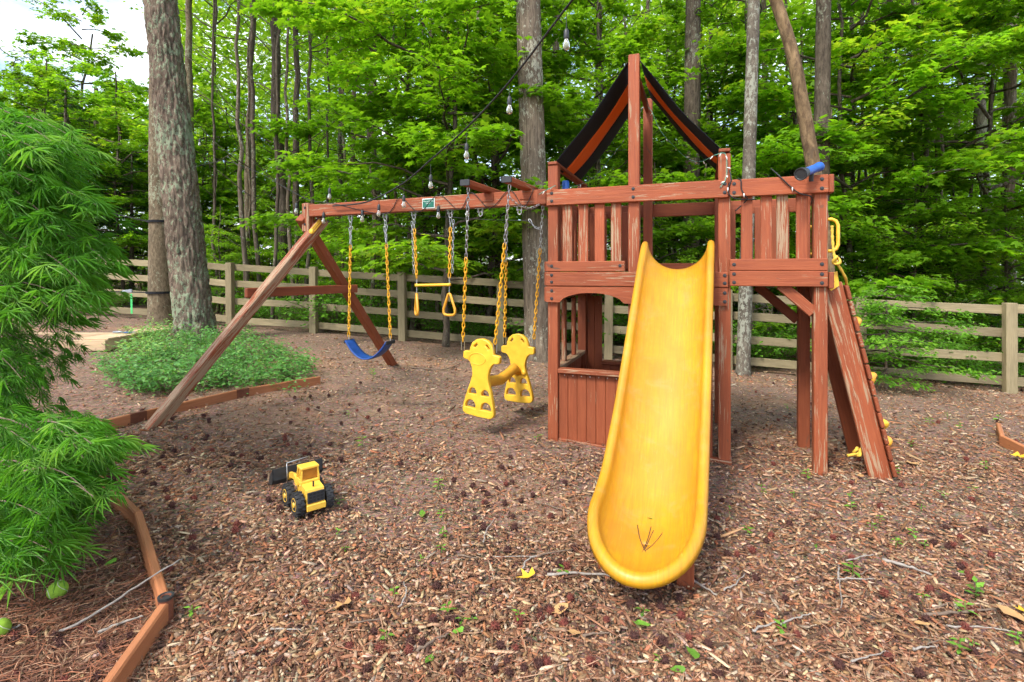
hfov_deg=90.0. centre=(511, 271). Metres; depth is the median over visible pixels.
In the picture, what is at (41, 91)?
maple tree
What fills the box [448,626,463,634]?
fallen leaf
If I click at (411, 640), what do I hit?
gum ball
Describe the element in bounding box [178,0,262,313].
tree
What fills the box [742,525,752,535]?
seedling
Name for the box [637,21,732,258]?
slender tree
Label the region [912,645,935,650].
twig
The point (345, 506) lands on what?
gum ball
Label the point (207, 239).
young sapling
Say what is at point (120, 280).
woodland shrub
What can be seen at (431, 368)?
twig
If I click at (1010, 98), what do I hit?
slender tree
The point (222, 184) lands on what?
understory tree
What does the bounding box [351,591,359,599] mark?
gum ball
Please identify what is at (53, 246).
lacy maple
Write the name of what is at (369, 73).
maple tree
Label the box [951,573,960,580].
gum ball
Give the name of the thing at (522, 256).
young sapling
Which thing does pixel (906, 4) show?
slender tree
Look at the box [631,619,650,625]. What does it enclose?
fallen leaf
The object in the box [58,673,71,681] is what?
gum ball
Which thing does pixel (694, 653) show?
fallen leaf
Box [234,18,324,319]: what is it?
tree
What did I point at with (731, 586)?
twig
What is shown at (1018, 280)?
understory tree
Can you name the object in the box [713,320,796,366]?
woodland shrub
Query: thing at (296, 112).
slender tree
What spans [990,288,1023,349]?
woodland shrub
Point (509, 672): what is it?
gum ball
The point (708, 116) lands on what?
slender tree
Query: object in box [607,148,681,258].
understory tree
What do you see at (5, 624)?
tennis ball
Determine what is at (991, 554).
gum ball
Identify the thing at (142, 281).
woodland shrub
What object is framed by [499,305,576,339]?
woodland shrub
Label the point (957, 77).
slender tree
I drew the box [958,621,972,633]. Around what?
gum ball
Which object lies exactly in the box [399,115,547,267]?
understory tree
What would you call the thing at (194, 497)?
gum ball
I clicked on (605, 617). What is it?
gum ball
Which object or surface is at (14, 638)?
gum ball
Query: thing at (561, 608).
gum ball
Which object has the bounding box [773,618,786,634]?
seedling
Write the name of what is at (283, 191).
slender tree
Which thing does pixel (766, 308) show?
woodland shrub
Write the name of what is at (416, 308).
trapeze bar
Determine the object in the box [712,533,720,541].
gum ball
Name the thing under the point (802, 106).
hardwood tree
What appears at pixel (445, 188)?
slender tree
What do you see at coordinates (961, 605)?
seedling
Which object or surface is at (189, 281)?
pine tree
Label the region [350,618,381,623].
twig
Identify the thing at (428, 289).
woodland shrub
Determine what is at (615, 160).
understory tree
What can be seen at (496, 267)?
slender tree
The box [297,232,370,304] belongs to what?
young sapling
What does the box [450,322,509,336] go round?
woodland shrub
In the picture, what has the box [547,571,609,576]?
twig
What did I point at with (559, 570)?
seedling
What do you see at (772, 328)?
woodland shrub
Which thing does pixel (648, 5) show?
slender tree
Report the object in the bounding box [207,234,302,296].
woodland shrub
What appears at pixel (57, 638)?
gum ball
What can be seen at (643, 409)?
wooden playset
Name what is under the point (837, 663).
gum ball
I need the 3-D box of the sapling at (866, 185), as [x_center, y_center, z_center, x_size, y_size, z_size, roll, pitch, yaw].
[6.117,-1.902,10.721,6.334,7.599,5.007,0,0,43]
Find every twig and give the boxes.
[59,558,182,632]
[97,615,142,633]
[270,628,301,629]
[313,408,345,414]
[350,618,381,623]
[398,581,406,607]
[409,363,460,369]
[416,632,449,652]
[457,554,475,557]
[483,518,495,542]
[494,555,540,568]
[535,500,567,511]
[540,549,572,555]
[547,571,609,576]
[582,630,612,636]
[694,580,716,594]
[723,573,744,590]
[752,621,776,632]
[781,613,812,624]
[836,564,842,607]
[837,577,873,579]
[843,567,872,580]
[845,554,873,560]
[851,650,885,661]
[882,558,931,575]
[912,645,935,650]
[921,608,999,615]
[928,602,950,611]
[946,624,1016,632]
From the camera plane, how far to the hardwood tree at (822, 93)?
8.51 m
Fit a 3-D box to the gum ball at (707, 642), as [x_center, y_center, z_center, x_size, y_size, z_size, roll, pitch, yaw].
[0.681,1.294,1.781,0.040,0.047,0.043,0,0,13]
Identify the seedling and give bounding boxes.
[183,605,200,618]
[380,629,393,640]
[388,586,399,596]
[432,478,444,489]
[439,600,455,614]
[511,609,524,620]
[556,564,568,572]
[636,607,650,619]
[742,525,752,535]
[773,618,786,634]
[802,468,812,479]
[842,560,860,577]
[947,637,970,654]
[954,598,980,617]
[965,576,984,595]
[1007,631,1023,643]
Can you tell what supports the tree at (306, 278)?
on the ground at (304, 338)
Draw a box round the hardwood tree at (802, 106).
[769,0,834,387]
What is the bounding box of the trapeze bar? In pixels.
[411,218,455,316]
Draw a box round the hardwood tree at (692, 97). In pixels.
[682,0,700,262]
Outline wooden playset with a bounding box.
[141,53,897,589]
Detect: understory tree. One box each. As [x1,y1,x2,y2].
[118,103,274,262]
[127,90,275,245]
[143,152,250,259]
[212,173,326,283]
[251,101,382,296]
[356,133,442,256]
[357,137,477,292]
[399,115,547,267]
[477,127,610,269]
[600,82,738,260]
[600,117,681,257]
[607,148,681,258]
[732,103,870,243]
[794,104,924,279]
[840,140,996,312]
[903,170,1023,287]
[931,171,1023,289]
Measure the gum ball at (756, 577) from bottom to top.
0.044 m
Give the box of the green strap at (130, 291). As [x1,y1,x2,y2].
[122,289,132,313]
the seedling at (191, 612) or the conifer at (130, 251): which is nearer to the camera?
the seedling at (191, 612)
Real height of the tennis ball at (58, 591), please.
0.068 m
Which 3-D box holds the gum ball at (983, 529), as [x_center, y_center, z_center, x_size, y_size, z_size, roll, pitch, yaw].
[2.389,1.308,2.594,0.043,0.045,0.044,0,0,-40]
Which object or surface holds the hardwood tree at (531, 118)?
on the ground at (304, 338)
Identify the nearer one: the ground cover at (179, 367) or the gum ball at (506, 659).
the gum ball at (506, 659)
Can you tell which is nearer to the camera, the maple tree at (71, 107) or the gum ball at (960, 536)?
the gum ball at (960, 536)
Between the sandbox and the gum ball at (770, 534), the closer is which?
the gum ball at (770, 534)
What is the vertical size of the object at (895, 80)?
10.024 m
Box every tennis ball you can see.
[0,617,11,638]
[46,580,68,600]
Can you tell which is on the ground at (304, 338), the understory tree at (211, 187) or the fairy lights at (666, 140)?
the understory tree at (211, 187)
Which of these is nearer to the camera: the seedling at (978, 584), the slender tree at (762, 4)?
the seedling at (978, 584)
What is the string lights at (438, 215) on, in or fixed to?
hanging from the wooden playset
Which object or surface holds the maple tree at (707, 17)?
on the ground at (304, 338)
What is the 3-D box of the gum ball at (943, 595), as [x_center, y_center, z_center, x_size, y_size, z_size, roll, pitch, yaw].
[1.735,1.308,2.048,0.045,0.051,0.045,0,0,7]
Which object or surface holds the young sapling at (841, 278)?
on the ground at (304, 338)
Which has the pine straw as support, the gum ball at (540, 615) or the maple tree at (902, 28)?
the gum ball at (540, 615)
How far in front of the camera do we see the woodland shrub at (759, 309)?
14.58 m
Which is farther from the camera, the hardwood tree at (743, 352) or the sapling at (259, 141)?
the sapling at (259, 141)
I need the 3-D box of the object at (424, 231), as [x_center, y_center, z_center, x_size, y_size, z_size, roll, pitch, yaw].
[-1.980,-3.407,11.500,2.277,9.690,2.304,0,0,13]
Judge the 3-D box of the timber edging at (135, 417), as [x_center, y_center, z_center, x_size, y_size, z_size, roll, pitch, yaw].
[-2.791,1.207,4.688,0.132,0.124,2.398,0,0,31]
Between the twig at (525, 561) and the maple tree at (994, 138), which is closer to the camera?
the twig at (525, 561)
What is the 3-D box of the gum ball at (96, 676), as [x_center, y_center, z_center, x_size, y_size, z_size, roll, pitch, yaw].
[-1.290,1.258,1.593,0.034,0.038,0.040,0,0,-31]
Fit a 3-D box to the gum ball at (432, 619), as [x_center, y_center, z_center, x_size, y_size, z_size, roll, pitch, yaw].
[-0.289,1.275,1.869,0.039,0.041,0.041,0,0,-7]
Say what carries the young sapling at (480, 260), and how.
on the ground at (304, 338)
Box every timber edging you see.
[100,476,173,681]
[101,376,320,428]
[996,423,1023,454]
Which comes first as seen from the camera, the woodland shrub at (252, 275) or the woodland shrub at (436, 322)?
the woodland shrub at (436, 322)
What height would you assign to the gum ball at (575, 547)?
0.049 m
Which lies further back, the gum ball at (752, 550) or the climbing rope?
the climbing rope
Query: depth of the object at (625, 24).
12.91 m
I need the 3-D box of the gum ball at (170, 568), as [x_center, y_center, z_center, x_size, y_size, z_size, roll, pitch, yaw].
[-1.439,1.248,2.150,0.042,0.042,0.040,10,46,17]
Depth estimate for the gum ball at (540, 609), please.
1.93 m
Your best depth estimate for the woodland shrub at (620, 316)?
9.25 m
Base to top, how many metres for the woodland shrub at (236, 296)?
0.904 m
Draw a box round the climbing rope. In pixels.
[830,226,861,456]
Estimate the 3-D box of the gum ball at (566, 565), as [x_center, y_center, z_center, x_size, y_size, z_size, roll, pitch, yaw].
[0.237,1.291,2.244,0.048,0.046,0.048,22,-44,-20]
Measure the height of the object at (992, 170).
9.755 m
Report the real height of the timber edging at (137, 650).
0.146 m
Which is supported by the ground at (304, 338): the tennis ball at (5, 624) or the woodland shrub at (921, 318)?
the woodland shrub at (921, 318)
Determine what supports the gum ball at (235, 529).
on the ground at (304, 338)
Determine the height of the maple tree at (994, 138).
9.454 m
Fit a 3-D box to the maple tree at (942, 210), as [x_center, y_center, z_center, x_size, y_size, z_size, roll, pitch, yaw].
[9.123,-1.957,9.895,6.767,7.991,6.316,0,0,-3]
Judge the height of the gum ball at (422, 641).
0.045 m
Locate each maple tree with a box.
[0,0,195,229]
[0,46,147,254]
[0,60,148,231]
[29,61,216,305]
[79,54,291,262]
[232,0,653,346]
[237,0,558,329]
[342,0,647,336]
[436,0,763,295]
[601,0,870,262]
[666,0,1023,300]
[763,0,1023,316]
[800,0,1023,349]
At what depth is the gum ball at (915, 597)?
2.04 m
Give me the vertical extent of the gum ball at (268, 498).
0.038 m
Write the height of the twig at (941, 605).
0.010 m
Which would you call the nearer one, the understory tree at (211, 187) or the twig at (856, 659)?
the twig at (856, 659)
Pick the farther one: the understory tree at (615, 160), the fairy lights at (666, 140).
the understory tree at (615, 160)
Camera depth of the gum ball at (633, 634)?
1.81 m
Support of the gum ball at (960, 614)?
on the ground at (304, 338)
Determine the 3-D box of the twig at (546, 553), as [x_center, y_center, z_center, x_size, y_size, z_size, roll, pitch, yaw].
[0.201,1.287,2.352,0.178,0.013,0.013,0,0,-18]
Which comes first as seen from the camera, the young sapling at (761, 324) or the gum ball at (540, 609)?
the gum ball at (540, 609)
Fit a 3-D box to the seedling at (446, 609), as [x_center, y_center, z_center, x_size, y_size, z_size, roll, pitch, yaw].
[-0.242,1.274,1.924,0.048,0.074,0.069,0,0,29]
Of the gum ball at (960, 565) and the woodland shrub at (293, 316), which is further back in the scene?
the woodland shrub at (293, 316)
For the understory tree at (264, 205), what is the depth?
14.57 m
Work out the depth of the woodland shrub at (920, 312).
11.16 m
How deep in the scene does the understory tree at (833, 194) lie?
16.58 m
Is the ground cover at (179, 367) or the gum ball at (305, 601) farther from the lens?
the ground cover at (179, 367)
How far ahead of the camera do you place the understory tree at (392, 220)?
14.04 m
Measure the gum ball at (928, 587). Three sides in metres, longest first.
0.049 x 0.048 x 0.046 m
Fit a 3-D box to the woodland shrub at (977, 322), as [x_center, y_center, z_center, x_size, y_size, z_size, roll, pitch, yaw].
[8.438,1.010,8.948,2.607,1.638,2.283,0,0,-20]
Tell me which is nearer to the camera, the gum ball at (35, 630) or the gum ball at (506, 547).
the gum ball at (35, 630)
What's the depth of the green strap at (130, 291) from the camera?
9.20 m
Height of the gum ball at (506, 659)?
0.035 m
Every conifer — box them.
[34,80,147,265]
[93,147,148,303]
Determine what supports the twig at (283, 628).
on the ground at (304, 338)
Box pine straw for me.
[0,323,1023,681]
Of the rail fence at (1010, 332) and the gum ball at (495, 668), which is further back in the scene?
the rail fence at (1010, 332)
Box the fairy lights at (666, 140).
[540,107,730,193]
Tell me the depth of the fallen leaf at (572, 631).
1.82 m
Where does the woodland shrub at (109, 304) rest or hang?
on the ground at (304, 338)
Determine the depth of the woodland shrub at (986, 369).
7.89 m
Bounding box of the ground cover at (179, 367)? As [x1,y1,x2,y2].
[89,314,319,395]
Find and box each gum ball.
[7,668,19,678]
[8,630,19,640]
[10,633,22,644]
[29,627,41,637]
[47,629,60,638]
[51,635,64,644]
[55,638,67,649]
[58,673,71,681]
[76,623,85,632]
[91,670,103,681]
[93,639,108,652]
[97,559,104,566]
[124,630,136,639]
[140,468,148,473]
[150,481,157,486]
[165,566,173,572]
[168,501,175,507]
[186,543,197,551]
[187,533,196,541]
[190,495,197,501]
[230,526,239,534]
[232,520,240,526]
[265,496,271,501]
[275,654,284,665]
[276,503,283,512]
[301,597,308,605]
[330,591,340,602]
[342,503,349,511]
[344,639,353,650]
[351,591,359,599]
[362,663,370,673]
[369,626,378,634]
[375,640,384,652]
[404,636,416,645]
[404,643,414,655]
[411,626,418,634]
[417,636,426,645]
[428,615,436,622]
[431,579,441,589]
[443,612,451,621]
[448,614,459,625]
[454,665,464,678]
[480,522,486,530]
[484,491,490,497]
[488,618,500,630]
[489,663,498,674]
[495,640,505,649]
[502,656,509,665]
[502,666,512,677]
[503,544,511,552]
[511,524,517,530]
[511,643,518,653]
[514,615,525,626]
[519,662,528,672]
[533,657,545,669]
[536,612,544,621]
[537,606,545,613]
[541,653,552,665]
[544,602,551,610]
[546,606,554,614]
[554,559,563,567]
[558,606,567,615]
[559,615,567,626]
[562,561,570,569]
[566,592,573,601]
[571,544,578,551]
[585,654,595,667]
[602,614,609,622]
[625,598,636,608]
[628,628,639,642]
[655,601,665,610]
[656,634,667,646]
[659,654,669,663]
[660,637,668,648]
[675,592,683,602]
[676,608,685,619]
[685,631,692,641]
[703,637,712,648]
[711,668,719,678]
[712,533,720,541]
[715,668,723,678]
[723,549,731,556]
[734,551,741,557]
[748,545,755,554]
[751,572,760,582]
[754,608,764,618]
[767,530,774,538]
[780,593,788,601]
[785,520,793,526]
[792,629,801,638]
[832,657,845,670]
[848,554,854,560]
[878,587,890,597]
[884,649,893,660]
[911,594,920,601]
[911,664,926,678]
[920,613,933,622]
[922,583,935,592]
[929,538,937,545]
[937,592,952,601]
[943,543,951,548]
[950,540,956,547]
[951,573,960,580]
[955,561,965,569]
[957,532,964,540]
[957,611,965,620]
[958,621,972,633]
[964,573,973,581]
[965,645,979,654]
[967,495,975,501]
[967,605,978,615]
[978,525,988,533]
[987,551,995,557]
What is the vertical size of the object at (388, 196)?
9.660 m
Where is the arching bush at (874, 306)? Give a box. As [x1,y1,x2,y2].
[793,284,1000,391]
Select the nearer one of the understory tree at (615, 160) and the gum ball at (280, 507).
the gum ball at (280, 507)
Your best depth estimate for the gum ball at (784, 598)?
2.04 m
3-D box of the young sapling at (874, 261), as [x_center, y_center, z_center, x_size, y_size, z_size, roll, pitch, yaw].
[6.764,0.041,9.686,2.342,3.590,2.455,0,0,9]
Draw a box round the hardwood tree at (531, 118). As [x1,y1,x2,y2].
[516,0,547,362]
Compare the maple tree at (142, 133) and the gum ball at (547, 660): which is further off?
the maple tree at (142, 133)
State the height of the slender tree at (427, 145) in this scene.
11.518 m
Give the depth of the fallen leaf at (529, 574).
2.15 m
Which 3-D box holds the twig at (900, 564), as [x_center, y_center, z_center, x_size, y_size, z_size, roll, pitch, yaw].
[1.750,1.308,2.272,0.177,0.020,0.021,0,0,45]
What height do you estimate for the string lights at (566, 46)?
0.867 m
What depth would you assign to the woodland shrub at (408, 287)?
16.34 m
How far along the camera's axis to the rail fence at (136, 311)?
10.51 m
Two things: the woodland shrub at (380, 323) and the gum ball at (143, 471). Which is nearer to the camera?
the gum ball at (143, 471)
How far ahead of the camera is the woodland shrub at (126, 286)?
13.52 m
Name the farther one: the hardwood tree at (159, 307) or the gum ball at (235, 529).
the hardwood tree at (159, 307)
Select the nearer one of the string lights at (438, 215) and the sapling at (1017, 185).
the string lights at (438, 215)
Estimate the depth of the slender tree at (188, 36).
13.95 m
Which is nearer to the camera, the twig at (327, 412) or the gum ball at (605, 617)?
the gum ball at (605, 617)
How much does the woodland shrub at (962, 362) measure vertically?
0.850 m
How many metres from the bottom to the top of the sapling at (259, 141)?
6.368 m
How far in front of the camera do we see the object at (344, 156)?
11.78 m
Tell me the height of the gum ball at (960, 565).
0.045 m
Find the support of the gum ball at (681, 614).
on the ground at (304, 338)
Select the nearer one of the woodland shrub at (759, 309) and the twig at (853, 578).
the twig at (853, 578)
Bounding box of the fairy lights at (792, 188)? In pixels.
[727,168,812,210]
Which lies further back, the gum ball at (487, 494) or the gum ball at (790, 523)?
the gum ball at (487, 494)
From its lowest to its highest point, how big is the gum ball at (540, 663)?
0.046 m
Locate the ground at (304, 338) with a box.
[0,280,1023,681]
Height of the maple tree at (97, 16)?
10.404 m
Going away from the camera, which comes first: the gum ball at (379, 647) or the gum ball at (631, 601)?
the gum ball at (379, 647)
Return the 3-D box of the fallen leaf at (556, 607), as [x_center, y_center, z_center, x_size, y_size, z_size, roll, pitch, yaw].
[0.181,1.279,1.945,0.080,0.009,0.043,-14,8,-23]
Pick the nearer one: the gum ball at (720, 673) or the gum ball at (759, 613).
the gum ball at (720, 673)
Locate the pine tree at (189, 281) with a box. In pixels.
[142,0,218,339]
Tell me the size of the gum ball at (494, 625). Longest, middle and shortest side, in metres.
0.049 x 0.048 x 0.046 m
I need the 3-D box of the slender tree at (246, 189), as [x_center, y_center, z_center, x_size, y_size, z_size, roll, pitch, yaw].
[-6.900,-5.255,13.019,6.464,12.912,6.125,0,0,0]
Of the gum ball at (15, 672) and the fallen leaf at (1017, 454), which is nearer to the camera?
the gum ball at (15, 672)
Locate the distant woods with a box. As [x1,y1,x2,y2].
[29,0,1023,307]
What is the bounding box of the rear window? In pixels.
[302,467,316,479]
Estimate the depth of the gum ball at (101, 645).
1.71 m
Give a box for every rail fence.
[67,258,147,315]
[207,263,1023,393]
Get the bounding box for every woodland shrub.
[102,248,147,285]
[102,289,139,306]
[109,279,146,299]
[123,249,147,290]
[133,268,147,287]
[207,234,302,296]
[208,257,248,305]
[212,290,224,306]
[214,303,283,318]
[219,288,298,314]
[262,295,345,322]
[263,265,328,311]
[274,285,397,331]
[297,238,393,302]
[318,286,380,323]
[322,264,408,322]
[338,314,397,333]
[373,292,462,329]
[392,253,430,309]
[408,272,479,320]
[409,249,515,324]
[410,307,484,333]
[430,246,523,335]
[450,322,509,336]
[494,277,573,333]
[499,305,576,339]
[560,312,627,346]
[564,293,627,345]
[613,313,627,345]
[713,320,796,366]
[733,312,796,355]
[733,321,811,360]
[734,302,772,326]
[757,286,887,334]
[784,318,934,365]
[851,289,985,367]
[867,331,972,370]
[870,290,973,338]
[884,335,1002,383]
[896,319,1018,363]
[916,340,1023,386]
[920,289,1023,374]
[969,348,1023,375]
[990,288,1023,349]
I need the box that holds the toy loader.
[268,455,334,517]
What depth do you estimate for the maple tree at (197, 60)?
15.01 m
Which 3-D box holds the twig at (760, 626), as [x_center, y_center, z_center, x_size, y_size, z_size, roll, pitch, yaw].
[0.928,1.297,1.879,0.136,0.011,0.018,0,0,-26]
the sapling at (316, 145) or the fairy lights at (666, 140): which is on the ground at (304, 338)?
the sapling at (316, 145)
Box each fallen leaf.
[104,558,116,565]
[331,596,350,609]
[419,510,424,516]
[425,654,433,662]
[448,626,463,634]
[519,568,534,577]
[552,603,567,613]
[568,629,580,633]
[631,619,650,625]
[670,665,685,671]
[686,646,699,658]
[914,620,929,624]
[993,602,1023,620]
[1011,451,1023,456]
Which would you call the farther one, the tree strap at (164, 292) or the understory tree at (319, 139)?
the understory tree at (319, 139)
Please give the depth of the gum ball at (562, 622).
1.87 m
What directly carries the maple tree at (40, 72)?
on the ground at (304, 338)
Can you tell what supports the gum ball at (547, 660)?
on the ground at (304, 338)
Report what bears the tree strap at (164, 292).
attached to the hardwood tree at (159, 307)
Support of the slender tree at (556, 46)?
on the ground at (304, 338)
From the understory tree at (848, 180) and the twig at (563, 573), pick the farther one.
the understory tree at (848, 180)
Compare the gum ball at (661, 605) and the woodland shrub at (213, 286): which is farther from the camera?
the woodland shrub at (213, 286)
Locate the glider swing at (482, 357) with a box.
[461,184,543,418]
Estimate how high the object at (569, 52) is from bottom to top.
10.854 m
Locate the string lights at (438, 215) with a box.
[192,139,533,223]
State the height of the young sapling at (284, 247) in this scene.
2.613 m
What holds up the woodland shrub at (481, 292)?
on the ground at (304, 338)
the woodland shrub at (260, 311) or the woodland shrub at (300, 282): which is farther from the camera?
the woodland shrub at (300, 282)
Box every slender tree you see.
[93,88,98,228]
[123,0,292,297]
[180,0,316,295]
[185,0,193,142]
[243,0,398,296]
[249,0,261,281]
[257,0,315,319]
[292,3,300,295]
[302,0,435,261]
[367,1,381,318]
[421,8,433,305]
[442,14,447,292]
[468,11,479,310]
[492,11,501,336]
[545,0,685,178]
[552,0,574,330]
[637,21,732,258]
[642,0,884,333]
[644,0,649,63]
[705,3,712,131]
[796,0,921,268]
[838,2,975,314]
[849,10,855,269]
[874,0,1004,119]
[974,18,1000,351]
[1000,0,1018,351]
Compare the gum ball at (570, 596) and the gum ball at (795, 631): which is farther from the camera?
the gum ball at (570, 596)
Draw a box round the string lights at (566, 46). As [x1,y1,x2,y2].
[332,0,573,216]
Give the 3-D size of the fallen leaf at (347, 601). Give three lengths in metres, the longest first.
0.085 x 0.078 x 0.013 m
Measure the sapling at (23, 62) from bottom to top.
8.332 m
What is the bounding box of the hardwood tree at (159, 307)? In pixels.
[145,74,172,324]
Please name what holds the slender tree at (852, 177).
on the ground at (304, 338)
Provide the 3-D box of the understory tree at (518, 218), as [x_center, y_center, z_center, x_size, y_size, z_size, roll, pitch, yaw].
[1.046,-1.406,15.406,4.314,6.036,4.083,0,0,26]
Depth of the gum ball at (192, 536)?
2.40 m
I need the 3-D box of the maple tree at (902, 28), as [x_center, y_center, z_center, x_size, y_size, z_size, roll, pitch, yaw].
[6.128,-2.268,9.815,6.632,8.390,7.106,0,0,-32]
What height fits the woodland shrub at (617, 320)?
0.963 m
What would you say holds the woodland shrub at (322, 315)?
on the ground at (304, 338)
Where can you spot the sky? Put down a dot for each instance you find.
(14, 14)
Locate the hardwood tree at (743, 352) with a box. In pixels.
[735,0,759,375]
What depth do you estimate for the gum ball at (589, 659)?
1.68 m
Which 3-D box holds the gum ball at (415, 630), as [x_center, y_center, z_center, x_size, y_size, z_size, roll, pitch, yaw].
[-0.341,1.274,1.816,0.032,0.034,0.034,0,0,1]
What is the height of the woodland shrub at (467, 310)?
1.974 m
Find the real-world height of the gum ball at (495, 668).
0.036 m
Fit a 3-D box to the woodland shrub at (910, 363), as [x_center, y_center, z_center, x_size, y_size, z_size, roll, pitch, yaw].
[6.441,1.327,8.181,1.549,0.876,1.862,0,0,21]
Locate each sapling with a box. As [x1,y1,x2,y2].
[0,40,113,154]
[119,75,314,272]
[138,223,237,285]
[204,204,254,314]
[206,115,349,299]
[216,107,371,266]
[247,214,326,300]
[250,78,456,280]
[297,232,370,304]
[344,240,407,321]
[357,122,516,331]
[430,187,521,330]
[514,241,577,318]
[553,12,768,301]
[560,173,640,322]
[607,162,713,307]
[640,163,762,320]
[642,3,991,348]
[677,160,863,337]
[753,201,898,332]
[830,179,966,364]
[834,152,1019,343]
[895,186,1022,347]
[902,53,1023,315]
[926,184,1023,347]
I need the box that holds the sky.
[0,0,1023,282]
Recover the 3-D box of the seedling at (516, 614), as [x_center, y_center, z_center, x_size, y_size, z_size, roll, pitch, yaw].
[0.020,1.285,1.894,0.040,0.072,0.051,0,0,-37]
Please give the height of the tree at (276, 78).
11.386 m
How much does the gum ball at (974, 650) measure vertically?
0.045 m
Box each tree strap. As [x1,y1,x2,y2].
[111,291,169,293]
[113,213,163,222]
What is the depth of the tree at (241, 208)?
11.19 m
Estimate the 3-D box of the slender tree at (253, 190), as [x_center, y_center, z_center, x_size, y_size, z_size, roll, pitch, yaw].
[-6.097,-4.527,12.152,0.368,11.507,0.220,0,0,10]
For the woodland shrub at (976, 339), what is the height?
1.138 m
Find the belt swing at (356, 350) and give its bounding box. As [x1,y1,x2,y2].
[344,221,394,359]
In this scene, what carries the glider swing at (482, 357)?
hanging from the wooden playset
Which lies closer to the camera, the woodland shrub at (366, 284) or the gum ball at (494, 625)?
the gum ball at (494, 625)
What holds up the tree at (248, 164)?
on the ground at (304, 338)
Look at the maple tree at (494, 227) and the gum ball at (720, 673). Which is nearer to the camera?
the gum ball at (720, 673)
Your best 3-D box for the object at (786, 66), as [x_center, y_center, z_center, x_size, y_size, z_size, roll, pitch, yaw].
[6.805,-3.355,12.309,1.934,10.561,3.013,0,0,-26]
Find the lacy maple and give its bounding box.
[0,102,163,607]
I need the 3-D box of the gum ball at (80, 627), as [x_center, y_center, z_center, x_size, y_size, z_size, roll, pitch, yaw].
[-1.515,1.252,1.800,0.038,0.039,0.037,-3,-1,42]
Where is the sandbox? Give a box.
[29,328,168,350]
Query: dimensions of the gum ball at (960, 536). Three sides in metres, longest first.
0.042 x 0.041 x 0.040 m
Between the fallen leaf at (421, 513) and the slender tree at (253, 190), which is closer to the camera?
the fallen leaf at (421, 513)
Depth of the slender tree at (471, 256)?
18.00 m
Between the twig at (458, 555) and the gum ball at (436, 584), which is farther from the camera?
the twig at (458, 555)
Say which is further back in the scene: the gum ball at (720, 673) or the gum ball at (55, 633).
the gum ball at (55, 633)
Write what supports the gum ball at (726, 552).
on the ground at (304, 338)
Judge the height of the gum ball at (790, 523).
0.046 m
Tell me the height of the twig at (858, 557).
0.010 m
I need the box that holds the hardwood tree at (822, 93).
[810,0,831,361]

